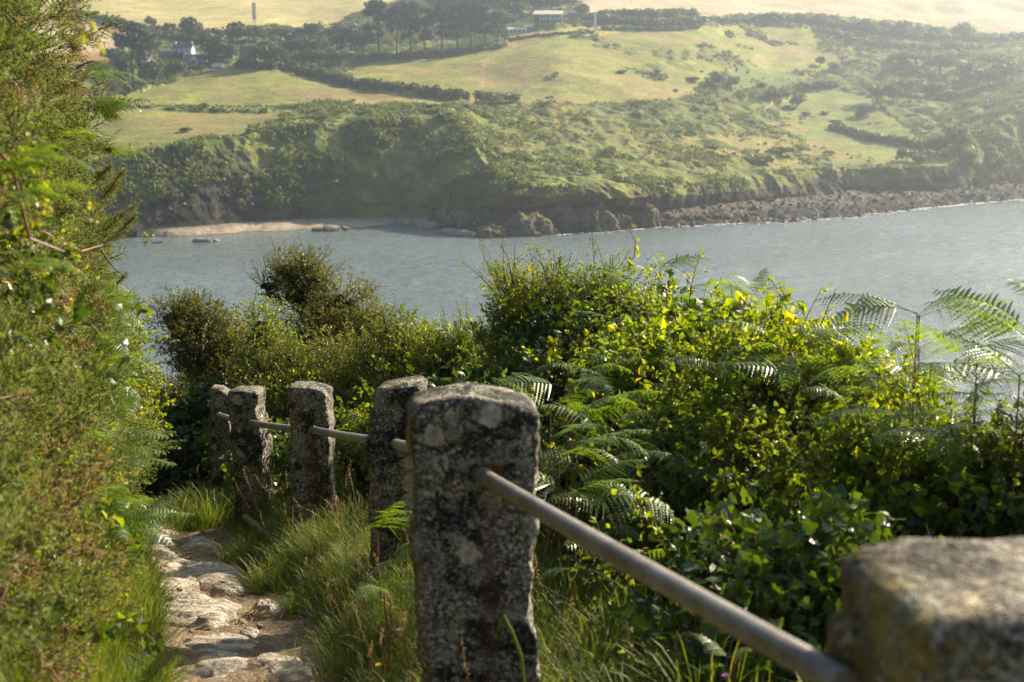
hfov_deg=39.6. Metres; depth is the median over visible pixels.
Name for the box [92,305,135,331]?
bracken
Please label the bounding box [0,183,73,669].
gorse bush
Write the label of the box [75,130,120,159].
gorse branch
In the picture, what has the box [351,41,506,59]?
hedge
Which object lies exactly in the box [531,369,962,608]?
shaded thicket
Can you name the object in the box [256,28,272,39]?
round tree
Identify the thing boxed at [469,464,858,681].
rail
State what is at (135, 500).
bracken
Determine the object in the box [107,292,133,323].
gorse branch
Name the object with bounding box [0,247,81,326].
honeysuckle
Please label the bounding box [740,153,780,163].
shrub
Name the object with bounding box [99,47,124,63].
round tree
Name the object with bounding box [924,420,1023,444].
bracken
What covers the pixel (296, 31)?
round tree
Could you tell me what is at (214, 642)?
rock outcrop
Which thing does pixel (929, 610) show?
stone post
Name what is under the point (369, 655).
seeding grass
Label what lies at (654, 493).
bracken
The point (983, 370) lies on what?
bracken
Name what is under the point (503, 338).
bracken
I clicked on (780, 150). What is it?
shrub
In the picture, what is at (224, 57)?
round tree
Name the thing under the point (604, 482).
bracken
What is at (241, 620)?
pebble
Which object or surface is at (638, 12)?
hedge
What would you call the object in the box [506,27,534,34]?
bungalow
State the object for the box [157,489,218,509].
grass tussock
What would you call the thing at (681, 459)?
bracken
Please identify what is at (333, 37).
round tree
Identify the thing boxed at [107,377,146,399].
bracken
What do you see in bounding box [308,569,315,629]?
seeding grass
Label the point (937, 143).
shrub
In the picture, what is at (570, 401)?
bracken
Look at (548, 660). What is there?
verge grass
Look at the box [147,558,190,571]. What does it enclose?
rock outcrop
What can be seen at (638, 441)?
bracken
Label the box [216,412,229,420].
rail
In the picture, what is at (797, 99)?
shrub
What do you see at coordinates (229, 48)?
round tree
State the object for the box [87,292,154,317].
bracken
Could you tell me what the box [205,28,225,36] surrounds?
round tree
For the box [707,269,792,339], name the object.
bracken
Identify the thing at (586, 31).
hedge
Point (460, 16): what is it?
pine tree
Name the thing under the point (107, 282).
bracken
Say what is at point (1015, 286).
bracken
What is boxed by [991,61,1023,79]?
round tree
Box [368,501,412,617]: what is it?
bracken
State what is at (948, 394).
bracken
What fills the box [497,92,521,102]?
shrub
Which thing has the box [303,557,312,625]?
seeding grass
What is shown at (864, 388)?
bracken
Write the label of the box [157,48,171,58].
barn
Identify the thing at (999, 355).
bracken
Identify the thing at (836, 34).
hedge
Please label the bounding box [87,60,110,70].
round tree
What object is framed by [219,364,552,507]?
leafy undergrowth
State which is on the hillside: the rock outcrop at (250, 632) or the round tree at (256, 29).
the round tree at (256, 29)
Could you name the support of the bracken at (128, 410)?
on the ground at (246, 571)
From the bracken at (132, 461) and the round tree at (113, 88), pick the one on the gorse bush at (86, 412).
the bracken at (132, 461)
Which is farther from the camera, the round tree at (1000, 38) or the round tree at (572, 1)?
the round tree at (1000, 38)
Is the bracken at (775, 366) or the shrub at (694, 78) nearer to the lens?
the bracken at (775, 366)
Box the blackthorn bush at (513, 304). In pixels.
[456,233,648,383]
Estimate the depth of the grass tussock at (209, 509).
11.38 m
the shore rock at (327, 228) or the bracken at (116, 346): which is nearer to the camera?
the bracken at (116, 346)
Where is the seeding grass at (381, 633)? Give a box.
[379,628,386,680]
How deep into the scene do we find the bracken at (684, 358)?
7.21 m
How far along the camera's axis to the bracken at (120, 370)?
6.24 m
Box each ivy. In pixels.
[0,183,152,382]
[0,536,164,681]
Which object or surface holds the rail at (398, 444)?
attached to the stone post at (390, 469)
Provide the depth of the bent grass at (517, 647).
3.90 m
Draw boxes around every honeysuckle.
[0,131,98,256]
[0,217,156,283]
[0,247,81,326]
[0,447,109,622]
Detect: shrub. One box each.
[131,370,239,499]
[179,127,192,130]
[433,111,454,122]
[472,90,482,101]
[478,91,504,103]
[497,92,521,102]
[686,76,699,80]
[704,70,728,85]
[704,145,719,148]
[724,75,740,87]
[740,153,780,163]
[757,82,767,87]
[764,146,799,155]
[783,105,790,109]
[789,93,807,106]
[801,111,810,115]
[822,150,834,154]
[828,62,841,69]
[855,111,864,115]
[856,103,878,114]
[887,51,906,63]
[895,76,928,88]
[895,147,917,160]
[909,154,930,162]
[913,82,952,95]
[920,135,953,152]
[934,89,962,100]
[942,123,973,147]
[958,144,981,166]
[984,150,1013,172]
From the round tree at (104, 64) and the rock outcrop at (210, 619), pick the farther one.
the round tree at (104, 64)
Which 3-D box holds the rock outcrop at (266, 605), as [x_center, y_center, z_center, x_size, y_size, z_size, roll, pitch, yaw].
[-1.351,1.490,7.834,0.194,0.137,0.334,-4,11,-23]
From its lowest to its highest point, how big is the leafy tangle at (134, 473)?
1.095 m
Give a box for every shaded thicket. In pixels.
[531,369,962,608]
[766,392,1023,551]
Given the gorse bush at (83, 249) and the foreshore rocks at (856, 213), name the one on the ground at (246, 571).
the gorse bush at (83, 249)
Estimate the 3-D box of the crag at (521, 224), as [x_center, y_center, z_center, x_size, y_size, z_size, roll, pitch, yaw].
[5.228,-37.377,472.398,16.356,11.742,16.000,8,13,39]
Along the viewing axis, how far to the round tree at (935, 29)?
999.71 m
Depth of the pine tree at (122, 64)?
694.35 m
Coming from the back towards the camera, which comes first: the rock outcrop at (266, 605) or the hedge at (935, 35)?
the hedge at (935, 35)
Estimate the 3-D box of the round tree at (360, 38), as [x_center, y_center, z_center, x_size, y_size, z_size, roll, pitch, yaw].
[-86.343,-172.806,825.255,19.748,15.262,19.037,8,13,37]
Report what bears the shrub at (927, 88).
on the hillside
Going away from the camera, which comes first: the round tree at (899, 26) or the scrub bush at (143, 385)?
the scrub bush at (143, 385)
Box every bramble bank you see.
[521,247,822,443]
[638,279,999,477]
[756,322,1023,537]
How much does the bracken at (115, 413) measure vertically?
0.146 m
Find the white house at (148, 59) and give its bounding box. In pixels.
[137,57,153,63]
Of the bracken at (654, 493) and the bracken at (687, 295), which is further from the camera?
the bracken at (687, 295)
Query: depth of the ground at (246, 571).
5.84 m
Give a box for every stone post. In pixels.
[209,384,231,491]
[228,386,274,526]
[287,381,338,529]
[364,375,427,584]
[405,382,540,681]
[825,536,1023,681]
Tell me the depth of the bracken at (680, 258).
10.06 m
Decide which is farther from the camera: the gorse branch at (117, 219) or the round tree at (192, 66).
the round tree at (192, 66)
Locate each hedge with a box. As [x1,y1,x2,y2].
[70,10,156,30]
[126,103,491,107]
[140,28,233,44]
[233,59,327,69]
[269,24,358,42]
[290,61,470,99]
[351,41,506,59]
[504,29,595,40]
[579,13,708,25]
[597,7,697,16]
[600,24,701,30]
[702,16,759,21]
[751,11,840,24]
[763,80,839,97]
[817,27,944,49]
[827,121,925,148]
[833,19,1023,41]
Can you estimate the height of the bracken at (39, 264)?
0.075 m
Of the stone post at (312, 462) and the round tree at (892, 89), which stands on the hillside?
the round tree at (892, 89)
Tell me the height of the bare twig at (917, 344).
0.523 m
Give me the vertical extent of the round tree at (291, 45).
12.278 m
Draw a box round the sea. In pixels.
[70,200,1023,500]
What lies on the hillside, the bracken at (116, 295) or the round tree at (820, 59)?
the round tree at (820, 59)
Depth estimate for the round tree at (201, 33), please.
847.34 m
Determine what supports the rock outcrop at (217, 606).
on the ground at (246, 571)
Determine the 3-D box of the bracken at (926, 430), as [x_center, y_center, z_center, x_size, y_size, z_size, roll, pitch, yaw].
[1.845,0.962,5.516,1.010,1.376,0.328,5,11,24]
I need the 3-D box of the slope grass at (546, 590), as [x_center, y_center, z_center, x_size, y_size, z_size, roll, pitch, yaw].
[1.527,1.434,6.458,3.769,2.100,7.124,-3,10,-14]
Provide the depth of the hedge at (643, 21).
883.67 m
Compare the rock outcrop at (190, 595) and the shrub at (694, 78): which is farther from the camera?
the shrub at (694, 78)
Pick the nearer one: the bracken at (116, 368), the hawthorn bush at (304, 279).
the bracken at (116, 368)
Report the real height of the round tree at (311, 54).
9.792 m
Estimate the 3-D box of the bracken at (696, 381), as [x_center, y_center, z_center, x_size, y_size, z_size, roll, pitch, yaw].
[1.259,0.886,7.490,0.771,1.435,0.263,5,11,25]
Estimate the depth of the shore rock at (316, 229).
480.99 m
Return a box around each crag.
[475,223,507,237]
[501,211,559,236]
[577,202,619,232]
[615,213,636,230]
[635,203,660,228]
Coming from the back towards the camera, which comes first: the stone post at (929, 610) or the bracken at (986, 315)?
the bracken at (986, 315)
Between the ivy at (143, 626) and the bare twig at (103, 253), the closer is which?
the ivy at (143, 626)
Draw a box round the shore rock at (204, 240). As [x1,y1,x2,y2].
[192,238,213,242]
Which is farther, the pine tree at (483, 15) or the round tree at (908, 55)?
the round tree at (908, 55)
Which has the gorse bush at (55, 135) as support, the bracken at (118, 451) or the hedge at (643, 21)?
the bracken at (118, 451)
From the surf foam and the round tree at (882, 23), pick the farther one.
the round tree at (882, 23)
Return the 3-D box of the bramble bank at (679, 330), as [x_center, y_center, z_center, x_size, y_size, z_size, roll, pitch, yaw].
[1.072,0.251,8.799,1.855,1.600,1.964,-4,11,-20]
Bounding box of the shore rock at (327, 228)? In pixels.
[322,225,338,231]
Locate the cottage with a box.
[172,41,195,56]
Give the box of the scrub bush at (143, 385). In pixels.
[97,309,179,493]
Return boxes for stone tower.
[239,46,255,66]
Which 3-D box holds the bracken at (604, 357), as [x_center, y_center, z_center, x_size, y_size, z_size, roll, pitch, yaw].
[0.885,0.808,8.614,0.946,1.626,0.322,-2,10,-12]
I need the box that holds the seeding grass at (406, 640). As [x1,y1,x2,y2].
[401,611,412,681]
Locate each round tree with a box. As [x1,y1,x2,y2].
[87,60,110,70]
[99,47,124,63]
[104,81,124,95]
[121,83,140,93]
[133,80,145,88]
[134,30,162,56]
[143,16,156,25]
[143,59,165,83]
[153,25,161,30]
[162,23,169,31]
[163,58,186,77]
[169,23,176,31]
[170,52,184,57]
[177,16,203,35]
[189,64,196,71]
[193,64,206,72]
[197,29,212,38]
[199,34,230,55]
[203,53,219,61]
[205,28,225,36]
[220,53,232,59]
[221,21,255,44]
[222,41,237,62]
[246,25,261,41]
[248,40,287,60]
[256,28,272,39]
[270,27,293,36]
[278,38,303,57]
[288,27,303,34]
[292,49,329,62]
[296,34,330,51]
[299,21,327,34]
[317,36,334,49]
[321,53,343,63]
[327,32,350,49]
[328,21,346,30]
[334,22,364,50]
[349,30,381,52]
[389,0,416,7]
[418,2,427,13]
[494,0,527,20]
[523,0,548,11]
[541,0,566,9]
[564,0,578,9]
[568,3,590,14]
[582,22,593,27]
[682,11,700,16]
[814,56,825,65]
[851,18,880,33]
[861,84,885,101]
[877,19,890,28]
[880,82,903,102]
[884,20,913,37]
[895,51,939,65]
[909,25,924,33]
[915,54,962,73]
[924,25,943,32]
[934,40,984,54]
[950,22,976,40]
[950,61,982,83]
[970,66,1006,86]
[972,53,1014,64]
[984,34,1011,45]
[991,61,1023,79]
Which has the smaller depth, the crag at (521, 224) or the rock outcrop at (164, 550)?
the rock outcrop at (164, 550)
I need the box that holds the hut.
[570,10,576,21]
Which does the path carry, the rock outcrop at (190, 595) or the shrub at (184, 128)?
the rock outcrop at (190, 595)
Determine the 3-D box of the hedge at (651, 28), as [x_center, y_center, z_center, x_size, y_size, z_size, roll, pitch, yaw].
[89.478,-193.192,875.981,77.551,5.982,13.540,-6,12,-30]
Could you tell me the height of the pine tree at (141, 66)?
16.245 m
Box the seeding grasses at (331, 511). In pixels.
[5,440,742,681]
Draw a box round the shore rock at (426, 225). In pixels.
[414,221,439,229]
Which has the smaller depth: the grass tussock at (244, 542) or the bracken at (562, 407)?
the bracken at (562, 407)
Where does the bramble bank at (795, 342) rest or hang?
on the ground at (246, 571)
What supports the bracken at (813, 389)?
on the ground at (246, 571)
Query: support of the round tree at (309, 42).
on the hillside
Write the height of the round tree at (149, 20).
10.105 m
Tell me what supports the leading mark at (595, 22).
on the hillside
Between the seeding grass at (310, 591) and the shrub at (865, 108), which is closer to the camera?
the seeding grass at (310, 591)
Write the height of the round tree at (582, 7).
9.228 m
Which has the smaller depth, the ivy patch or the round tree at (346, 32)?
the ivy patch
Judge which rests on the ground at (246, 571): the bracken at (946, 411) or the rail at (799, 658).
the bracken at (946, 411)
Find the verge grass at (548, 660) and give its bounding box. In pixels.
[194,466,713,681]
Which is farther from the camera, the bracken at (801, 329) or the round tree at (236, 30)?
the round tree at (236, 30)
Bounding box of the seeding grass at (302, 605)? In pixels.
[297,582,305,629]
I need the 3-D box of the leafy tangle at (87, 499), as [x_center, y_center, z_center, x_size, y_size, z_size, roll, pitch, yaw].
[-2.234,0.828,6.736,0.890,0.843,0.912,0,10,0]
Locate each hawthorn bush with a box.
[134,284,255,489]
[242,232,395,365]
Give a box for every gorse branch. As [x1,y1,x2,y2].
[49,61,88,96]
[50,0,86,39]
[58,35,82,58]
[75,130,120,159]
[77,161,116,192]
[79,200,141,239]
[81,90,124,127]
[81,209,141,257]
[83,90,127,117]
[90,167,128,206]
[90,270,131,299]
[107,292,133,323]
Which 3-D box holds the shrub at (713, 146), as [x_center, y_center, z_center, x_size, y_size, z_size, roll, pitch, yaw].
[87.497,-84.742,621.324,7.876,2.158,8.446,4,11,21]
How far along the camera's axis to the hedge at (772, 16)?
988.01 m
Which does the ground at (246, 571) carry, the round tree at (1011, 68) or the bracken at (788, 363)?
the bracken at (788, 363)
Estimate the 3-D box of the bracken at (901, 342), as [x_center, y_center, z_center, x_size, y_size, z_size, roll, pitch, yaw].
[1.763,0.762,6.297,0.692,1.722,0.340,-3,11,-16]
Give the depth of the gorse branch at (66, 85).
7.67 m
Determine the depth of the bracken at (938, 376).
6.31 m
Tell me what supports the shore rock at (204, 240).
in the sea
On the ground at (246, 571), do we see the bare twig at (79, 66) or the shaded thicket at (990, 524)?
the shaded thicket at (990, 524)
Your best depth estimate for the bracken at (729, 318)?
8.75 m
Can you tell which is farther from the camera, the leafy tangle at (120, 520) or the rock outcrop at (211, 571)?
the rock outcrop at (211, 571)
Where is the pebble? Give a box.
[238,618,245,623]
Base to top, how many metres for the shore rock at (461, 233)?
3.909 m
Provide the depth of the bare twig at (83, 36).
3.13 m
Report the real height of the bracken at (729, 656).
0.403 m
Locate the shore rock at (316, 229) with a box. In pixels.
[311,227,322,230]
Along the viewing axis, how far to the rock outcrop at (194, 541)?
10.44 m
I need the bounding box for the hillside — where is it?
[31,0,1023,239]
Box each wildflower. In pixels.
[397,628,409,681]
[556,601,566,661]
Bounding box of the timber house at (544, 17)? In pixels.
[533,10,563,26]
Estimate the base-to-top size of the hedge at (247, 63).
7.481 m
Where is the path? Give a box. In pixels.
[135,495,348,681]
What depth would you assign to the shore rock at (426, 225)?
487.99 m
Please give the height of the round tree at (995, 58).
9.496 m
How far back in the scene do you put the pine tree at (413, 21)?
812.86 m
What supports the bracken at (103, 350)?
on the ground at (246, 571)
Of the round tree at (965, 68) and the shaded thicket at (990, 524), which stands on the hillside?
the round tree at (965, 68)
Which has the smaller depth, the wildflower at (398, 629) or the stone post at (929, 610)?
the stone post at (929, 610)
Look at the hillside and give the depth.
670.16 m
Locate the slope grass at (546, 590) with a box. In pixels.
[357,510,817,681]
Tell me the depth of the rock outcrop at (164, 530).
11.01 m
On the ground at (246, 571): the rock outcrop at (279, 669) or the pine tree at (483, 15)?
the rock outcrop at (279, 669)
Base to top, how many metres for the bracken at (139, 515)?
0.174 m
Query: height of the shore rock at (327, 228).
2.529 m
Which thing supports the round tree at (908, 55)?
on the hillside
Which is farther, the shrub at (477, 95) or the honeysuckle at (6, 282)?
the shrub at (477, 95)
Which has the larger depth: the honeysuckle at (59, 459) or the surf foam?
the surf foam
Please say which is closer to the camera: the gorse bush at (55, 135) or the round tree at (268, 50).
the gorse bush at (55, 135)
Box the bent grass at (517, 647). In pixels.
[495,614,525,681]
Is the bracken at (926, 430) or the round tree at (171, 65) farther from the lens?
the round tree at (171, 65)
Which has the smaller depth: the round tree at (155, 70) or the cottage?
the round tree at (155, 70)
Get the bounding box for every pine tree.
[111,20,152,84]
[113,60,128,85]
[134,56,151,86]
[361,0,391,52]
[384,6,408,52]
[398,0,421,51]
[416,7,435,50]
[427,2,457,50]
[448,3,468,47]
[458,0,485,44]
[472,4,496,42]
[484,11,509,42]
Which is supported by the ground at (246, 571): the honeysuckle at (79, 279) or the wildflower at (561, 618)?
the wildflower at (561, 618)
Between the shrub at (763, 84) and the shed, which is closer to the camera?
the shed
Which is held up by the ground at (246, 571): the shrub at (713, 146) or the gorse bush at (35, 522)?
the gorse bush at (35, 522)
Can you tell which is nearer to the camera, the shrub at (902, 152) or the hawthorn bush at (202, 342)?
the hawthorn bush at (202, 342)
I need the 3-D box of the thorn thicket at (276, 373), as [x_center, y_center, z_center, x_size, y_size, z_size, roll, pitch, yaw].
[-2.006,0.584,14.361,3.348,2.266,1.945,8,13,40]
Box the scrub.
[74,0,1023,222]
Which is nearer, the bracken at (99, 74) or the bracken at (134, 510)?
the bracken at (134, 510)
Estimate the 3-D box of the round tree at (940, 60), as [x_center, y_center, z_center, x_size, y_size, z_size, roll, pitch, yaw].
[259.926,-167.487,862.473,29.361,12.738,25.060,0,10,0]
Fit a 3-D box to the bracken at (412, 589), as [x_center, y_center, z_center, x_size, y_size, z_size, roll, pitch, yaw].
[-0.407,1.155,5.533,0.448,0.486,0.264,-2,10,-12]
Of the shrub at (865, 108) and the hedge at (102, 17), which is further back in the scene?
the hedge at (102, 17)
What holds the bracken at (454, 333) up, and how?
on the ground at (246, 571)
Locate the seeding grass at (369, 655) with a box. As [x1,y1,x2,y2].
[368,640,373,681]
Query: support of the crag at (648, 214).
on the hillside
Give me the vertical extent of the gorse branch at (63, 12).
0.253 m
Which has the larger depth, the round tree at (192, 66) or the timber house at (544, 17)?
the timber house at (544, 17)
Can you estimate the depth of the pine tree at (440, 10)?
822.77 m
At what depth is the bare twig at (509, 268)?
11.47 m
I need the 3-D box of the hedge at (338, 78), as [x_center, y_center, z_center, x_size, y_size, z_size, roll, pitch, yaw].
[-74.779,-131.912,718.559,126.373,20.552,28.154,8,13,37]
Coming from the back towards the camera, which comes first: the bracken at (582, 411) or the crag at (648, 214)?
the crag at (648, 214)
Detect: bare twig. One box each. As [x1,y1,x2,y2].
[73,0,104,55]
[76,60,96,68]
[98,247,126,277]
[500,245,514,286]
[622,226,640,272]
[765,276,796,315]
[910,315,919,421]
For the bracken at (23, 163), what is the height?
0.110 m
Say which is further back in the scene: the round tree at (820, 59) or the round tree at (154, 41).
the round tree at (820, 59)
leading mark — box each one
[252,3,255,39]
[594,12,596,29]
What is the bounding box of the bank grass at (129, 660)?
[0,476,219,681]
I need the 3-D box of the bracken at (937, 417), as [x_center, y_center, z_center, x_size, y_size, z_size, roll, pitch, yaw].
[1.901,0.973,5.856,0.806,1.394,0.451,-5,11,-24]
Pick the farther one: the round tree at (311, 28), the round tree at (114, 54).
the round tree at (311, 28)
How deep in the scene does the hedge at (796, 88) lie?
815.75 m
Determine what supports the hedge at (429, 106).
on the hillside
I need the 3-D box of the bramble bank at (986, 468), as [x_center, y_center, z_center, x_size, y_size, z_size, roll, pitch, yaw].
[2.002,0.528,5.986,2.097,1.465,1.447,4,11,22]
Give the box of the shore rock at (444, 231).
[438,228,455,234]
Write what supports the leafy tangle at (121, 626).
on the ground at (246, 571)
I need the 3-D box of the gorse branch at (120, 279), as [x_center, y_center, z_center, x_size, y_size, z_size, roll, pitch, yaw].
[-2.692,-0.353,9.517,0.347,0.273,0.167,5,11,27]
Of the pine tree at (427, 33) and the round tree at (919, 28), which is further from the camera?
the round tree at (919, 28)
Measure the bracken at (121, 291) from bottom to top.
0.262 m
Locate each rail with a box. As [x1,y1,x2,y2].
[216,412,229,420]
[242,514,281,546]
[246,419,290,431]
[308,425,367,443]
[390,439,408,452]
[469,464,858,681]
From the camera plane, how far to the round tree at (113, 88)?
657.83 m
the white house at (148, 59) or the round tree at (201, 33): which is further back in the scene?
the round tree at (201, 33)
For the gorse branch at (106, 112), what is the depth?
7.91 m
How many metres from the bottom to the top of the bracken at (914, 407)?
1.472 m
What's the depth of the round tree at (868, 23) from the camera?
980.77 m
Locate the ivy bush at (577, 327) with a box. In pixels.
[452,264,703,491]
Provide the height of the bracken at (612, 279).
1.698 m
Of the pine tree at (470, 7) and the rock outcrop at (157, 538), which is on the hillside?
the pine tree at (470, 7)
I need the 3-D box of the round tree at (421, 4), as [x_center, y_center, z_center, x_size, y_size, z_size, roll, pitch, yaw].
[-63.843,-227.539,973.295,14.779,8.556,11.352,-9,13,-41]
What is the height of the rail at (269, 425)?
0.364 m
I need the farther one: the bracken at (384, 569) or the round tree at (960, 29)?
the round tree at (960, 29)
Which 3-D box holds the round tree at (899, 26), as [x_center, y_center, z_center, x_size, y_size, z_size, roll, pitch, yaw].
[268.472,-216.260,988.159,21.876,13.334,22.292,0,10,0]
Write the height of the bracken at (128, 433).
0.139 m
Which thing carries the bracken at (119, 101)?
on the ground at (246, 571)
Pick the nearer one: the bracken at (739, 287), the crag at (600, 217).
the bracken at (739, 287)
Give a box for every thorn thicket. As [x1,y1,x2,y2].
[194,271,410,462]
[333,285,496,443]
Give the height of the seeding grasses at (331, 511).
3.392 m
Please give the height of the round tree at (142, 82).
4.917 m
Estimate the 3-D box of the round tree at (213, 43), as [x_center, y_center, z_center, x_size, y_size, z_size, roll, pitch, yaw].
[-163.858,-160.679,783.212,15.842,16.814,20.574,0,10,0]
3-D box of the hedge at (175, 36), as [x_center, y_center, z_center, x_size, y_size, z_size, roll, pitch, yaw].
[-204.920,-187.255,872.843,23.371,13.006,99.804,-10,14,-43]
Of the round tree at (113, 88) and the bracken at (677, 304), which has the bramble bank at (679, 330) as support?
the bracken at (677, 304)
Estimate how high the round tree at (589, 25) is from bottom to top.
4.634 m
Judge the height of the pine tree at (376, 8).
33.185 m
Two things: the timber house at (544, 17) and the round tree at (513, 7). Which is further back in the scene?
the round tree at (513, 7)
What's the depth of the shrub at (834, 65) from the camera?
874.94 m
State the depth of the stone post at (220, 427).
13.28 m
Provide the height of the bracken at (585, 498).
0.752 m
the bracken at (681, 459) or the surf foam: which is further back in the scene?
the surf foam
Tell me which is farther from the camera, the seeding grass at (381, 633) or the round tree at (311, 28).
the round tree at (311, 28)
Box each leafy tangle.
[0,477,125,679]
[2,435,141,625]
[14,426,141,582]
[34,401,138,529]
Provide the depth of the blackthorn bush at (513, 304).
11.49 m
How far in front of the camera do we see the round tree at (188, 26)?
849.53 m
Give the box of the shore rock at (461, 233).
[448,229,476,236]
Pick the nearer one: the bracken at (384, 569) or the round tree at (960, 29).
the bracken at (384, 569)
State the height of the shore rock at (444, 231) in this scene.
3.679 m
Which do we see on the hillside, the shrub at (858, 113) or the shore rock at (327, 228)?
the shrub at (858, 113)
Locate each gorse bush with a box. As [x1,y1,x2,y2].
[0,0,131,595]
[0,0,137,551]
[0,0,178,535]
[0,19,154,681]
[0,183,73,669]
[33,58,140,510]
[62,183,158,485]
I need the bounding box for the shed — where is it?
[211,64,224,68]
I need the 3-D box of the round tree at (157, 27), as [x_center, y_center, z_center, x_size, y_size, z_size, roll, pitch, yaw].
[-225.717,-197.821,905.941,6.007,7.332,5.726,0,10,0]
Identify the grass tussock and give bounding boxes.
[147,475,234,535]
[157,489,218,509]
[207,496,291,568]
[219,505,362,595]
[252,565,416,681]
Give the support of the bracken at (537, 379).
on the ground at (246, 571)
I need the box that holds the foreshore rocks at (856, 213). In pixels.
[424,176,1023,233]
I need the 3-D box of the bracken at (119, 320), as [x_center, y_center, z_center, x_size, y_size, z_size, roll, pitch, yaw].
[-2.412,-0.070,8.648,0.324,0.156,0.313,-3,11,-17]
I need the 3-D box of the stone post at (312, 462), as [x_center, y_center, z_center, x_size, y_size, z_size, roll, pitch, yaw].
[-1.318,1.018,9.528,0.310,1.496,0.256,1,10,6]
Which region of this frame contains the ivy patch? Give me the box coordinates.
[563,460,950,681]
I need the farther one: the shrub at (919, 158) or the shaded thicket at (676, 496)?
the shrub at (919, 158)
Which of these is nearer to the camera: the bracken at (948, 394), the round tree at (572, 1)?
the bracken at (948, 394)
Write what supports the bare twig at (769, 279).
on the bramble bank at (679, 330)
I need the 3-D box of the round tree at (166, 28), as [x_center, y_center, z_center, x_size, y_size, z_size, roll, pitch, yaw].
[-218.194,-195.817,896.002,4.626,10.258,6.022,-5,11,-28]
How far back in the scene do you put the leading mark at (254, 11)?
858.24 m
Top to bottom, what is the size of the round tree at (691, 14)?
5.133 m
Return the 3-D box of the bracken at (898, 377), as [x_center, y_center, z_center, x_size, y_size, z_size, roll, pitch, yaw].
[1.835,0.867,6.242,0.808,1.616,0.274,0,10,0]
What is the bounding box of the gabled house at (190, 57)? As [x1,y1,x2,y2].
[182,53,206,63]
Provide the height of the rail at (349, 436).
0.504 m
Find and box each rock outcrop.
[144,524,178,538]
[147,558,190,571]
[148,534,163,543]
[152,544,179,557]
[156,573,200,592]
[156,591,211,601]
[158,598,241,627]
[176,561,243,591]
[178,536,215,549]
[182,633,259,651]
[195,613,229,630]
[196,651,248,678]
[210,583,245,596]
[239,627,258,638]
[249,599,280,618]
[255,653,311,681]
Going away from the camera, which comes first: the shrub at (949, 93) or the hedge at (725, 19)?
the shrub at (949, 93)
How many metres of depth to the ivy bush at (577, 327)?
10.40 m
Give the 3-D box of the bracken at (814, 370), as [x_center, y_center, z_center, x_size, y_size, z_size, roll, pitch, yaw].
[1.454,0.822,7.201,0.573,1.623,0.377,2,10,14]
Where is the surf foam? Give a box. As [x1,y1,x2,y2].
[507,200,1023,235]
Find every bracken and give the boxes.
[0,141,93,183]
[0,181,93,210]
[0,257,90,282]
[62,127,118,145]
[73,274,130,295]
[79,58,140,90]
[80,425,168,454]
[81,97,149,126]
[84,324,133,356]
[84,351,154,387]
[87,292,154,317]
[88,363,136,377]
[89,484,132,515]
[90,333,147,370]
[91,280,138,302]
[91,401,137,428]
[91,439,185,489]
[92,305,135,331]
[92,505,176,546]
[93,512,194,567]
[96,394,150,415]
[97,335,130,356]
[98,128,148,161]
[98,508,173,554]
[102,430,175,467]
[103,317,142,338]
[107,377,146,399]
[107,388,149,435]
[110,497,156,514]
[121,495,150,507]
[353,577,414,679]
[367,541,412,658]
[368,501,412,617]
[423,318,478,376]
[440,377,461,383]
[489,332,513,353]
[490,356,644,569]
[491,377,603,566]
[532,548,641,651]
[535,472,676,646]
[536,345,645,431]
[536,402,665,589]
[538,446,669,596]
[542,514,653,600]
[549,389,666,597]
[550,487,674,607]
[557,429,652,588]
[564,539,671,598]
[566,432,676,539]
[566,459,643,618]
[570,311,652,331]
[586,345,713,378]
[591,270,631,332]
[607,253,715,292]
[608,455,656,496]
[615,325,687,340]
[623,283,714,307]
[633,382,691,400]
[635,451,722,499]
[663,352,797,403]
[664,295,733,324]
[685,379,829,394]
[690,633,754,681]
[696,308,774,361]
[704,319,854,406]
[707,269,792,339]
[718,321,881,390]
[731,356,877,437]
[744,344,863,414]
[777,344,916,397]
[796,399,1008,472]
[802,383,911,403]
[809,363,947,413]
[811,405,1023,439]
[812,385,959,424]
[814,292,1015,425]
[839,322,1000,428]
[846,355,1023,420]
[849,359,967,411]
[851,420,1023,487]
[864,420,1023,496]
[872,412,1023,461]
[873,358,1023,439]
[892,392,1023,438]
[894,318,1023,451]
[898,344,1023,401]
[922,388,1023,465]
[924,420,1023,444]
[928,286,1023,342]
[929,328,1023,525]
[1004,278,1023,297]
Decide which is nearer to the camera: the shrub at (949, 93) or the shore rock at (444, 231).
the shore rock at (444, 231)
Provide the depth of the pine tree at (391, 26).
807.90 m
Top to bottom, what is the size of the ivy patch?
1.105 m
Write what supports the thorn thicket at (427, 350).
on the ground at (246, 571)
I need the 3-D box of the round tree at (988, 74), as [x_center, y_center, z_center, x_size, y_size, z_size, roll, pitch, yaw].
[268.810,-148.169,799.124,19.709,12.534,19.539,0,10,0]
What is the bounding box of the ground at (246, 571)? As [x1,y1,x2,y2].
[0,484,578,681]
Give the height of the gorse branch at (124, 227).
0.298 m
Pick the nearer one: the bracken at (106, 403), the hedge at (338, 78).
the bracken at (106, 403)

